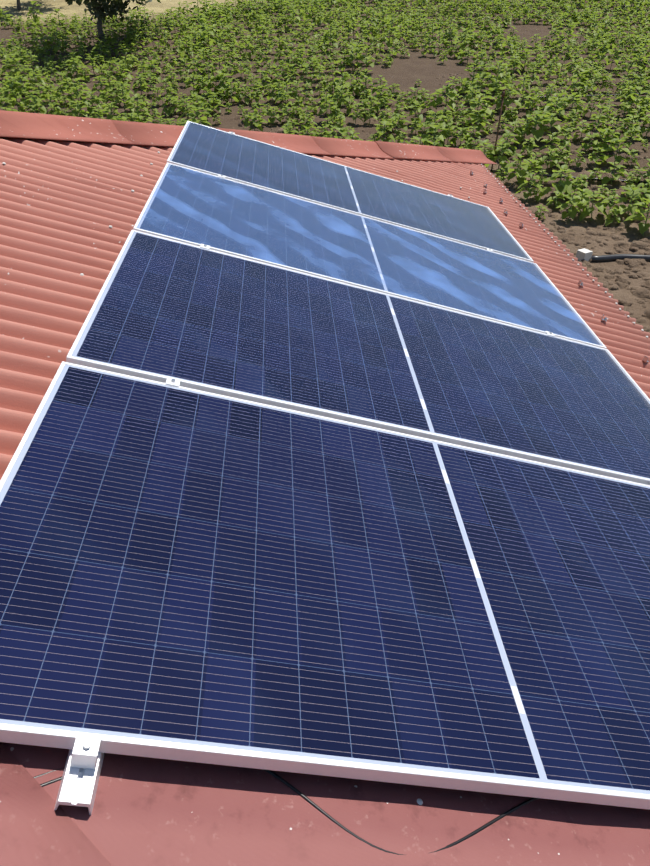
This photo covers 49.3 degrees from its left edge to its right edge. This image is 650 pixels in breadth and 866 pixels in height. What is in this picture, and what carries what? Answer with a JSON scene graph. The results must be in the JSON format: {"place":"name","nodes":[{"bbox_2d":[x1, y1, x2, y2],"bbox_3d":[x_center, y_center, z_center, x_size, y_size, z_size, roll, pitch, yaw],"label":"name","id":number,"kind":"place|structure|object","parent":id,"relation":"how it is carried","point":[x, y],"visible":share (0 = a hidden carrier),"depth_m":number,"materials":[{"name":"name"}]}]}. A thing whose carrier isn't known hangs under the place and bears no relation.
{"place":"outdoors","nodes":[
{"label":"outdoors","id":0,"kind":"place"},
{"bbox_2d":[0,137,649,479],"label":"corrugated roof","id":1,"kind":"structure","parent":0,"point":[64,204],"depth_m":3.33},
{"bbox_2d":[2,151,647,337],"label":"roof nail caps","id":2,"kind":"object","parent":1,"relation":"attached to","point":[81,274],"visible":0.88,"depth_m":4.59,"materials":[{"name":"metal"}]},
{"bbox_2d":[0,0,649,332],"bbox_3d":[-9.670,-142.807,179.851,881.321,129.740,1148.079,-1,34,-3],"label":"ground","id":3,"kind":"structure","parent":0,"point":[407,71],"depth_m":14.74,"materials":[{"name":"soil"}]},
{"bbox_2d":[17,0,20,9],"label":"tree","id":4,"kind":"object","parent":3,"relation":"on","point":[18,5],"visible":0.65,"depth_m":21.45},
{"bbox_2d":[65,0,160,45],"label":"almond tree","id":5,"kind":"object","parent":3,"relation":"on","point":[113,6],"depth_m":17.07,"materials":[{"name":"green plant"}]},
{"bbox_2d":[0,0,649,235],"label":"sunflower field","id":6,"kind":"structure","parent":3,"relation":"on","point":[567,187],"depth_m":14.17,"materials":[{"name":"green plant"}]},
{"bbox_2d":[491,89,649,261],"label":"irrigation hoses","id":7,"kind":"object","parent":3,"relation":"on","point":[585,254],"visible":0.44,"depth_m":8.09,"materials":[{"name":"black plastic"}]},
{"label":"building walls","id":8,"kind":"object","parent":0,"visible":0},
{"bbox_3d":[-2.598,-1.272,3.956,8.988,1.239,7.666,-1,34,-3],"label":"roof","id":9,"kind":"object","parent":8,"relation":"on","visible":0},
{"bbox_2d":[0,110,497,164],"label":"hip cap","id":10,"kind":"object","parent":9,"relation":"on","point":[14,124],"visible":0.83,"depth_m":4.60,"materials":[{"name":"red metal"}]},
{"bbox_2d":[54,131,555,814],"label":"mounting clamps","id":11,"kind":"object","parent":9,"relation":"on","point":[80,777],"visible":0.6,"depth_m":1.12,"materials":[{"name":"silver metal"}]},
{"bbox_2d":[0,361,649,809],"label":"solar panel","id":12,"kind":"object","parent":9,"relation":"on","point":[190,575],"visible":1,"depth_m":1.55,"materials":[{"name":"blue glass"}]},
{"bbox_2d":[33,753,539,854],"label":"pv cables","id":13,"kind":"object","parent":12,"relation":"hanging from","point":[419,802],"visible":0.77,"depth_m":1.24,"materials":[{"name":"black rubber"}]},
{"bbox_2d":[1,742,649,865],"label":"verge flashing","id":14,"kind":"object","parent":9,"relation":"attached to","point":[147,811],"visible":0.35,"depth_m":1.21,"materials":[{"name":"red metal"}]},
{"bbox_2d":[0,742,111,865],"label":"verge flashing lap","id":15,"kind":"object","parent":14,"relation":"on","point":[36,829],"visible":1,"depth_m":1.07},
{"bbox_2d":[166,121,533,262],"bbox_3d":[0.172,-1.600,4.660,2.279,0.037,1.134,12,33,-12],"label":"solar panel","id":16,"kind":"object","parent":9,"relation":"on","point":[227,155],"visible":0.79,"depth_m":4.56,"materials":[{"name":"blue glass"}]},
{"bbox_2d":[66,230,649,484],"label":"solar panel","id":17,"kind":"object","parent":9,"relation":"on","point":[191,316],"visible":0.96,"depth_m":2.59,"materials":[{"name":"blue glass"}]},
{"bbox_2d":[133,162,606,348],"bbox_3d":[0.245,-0.944,3.700,2.279,0.036,1.134,12,33,-12],"label":"solar panel","id":18,"kind":"object","parent":9,"relation":"on","point":[213,212],"visible":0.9,"depth_m":3.59,"materials":[{"name":"blue glass"}]},
{"bbox_2d":[470,170,648,361],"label":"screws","id":19,"kind":"object","parent":9,"relation":"on","point":[645,358],"visible":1,"depth_m":4.55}
]}

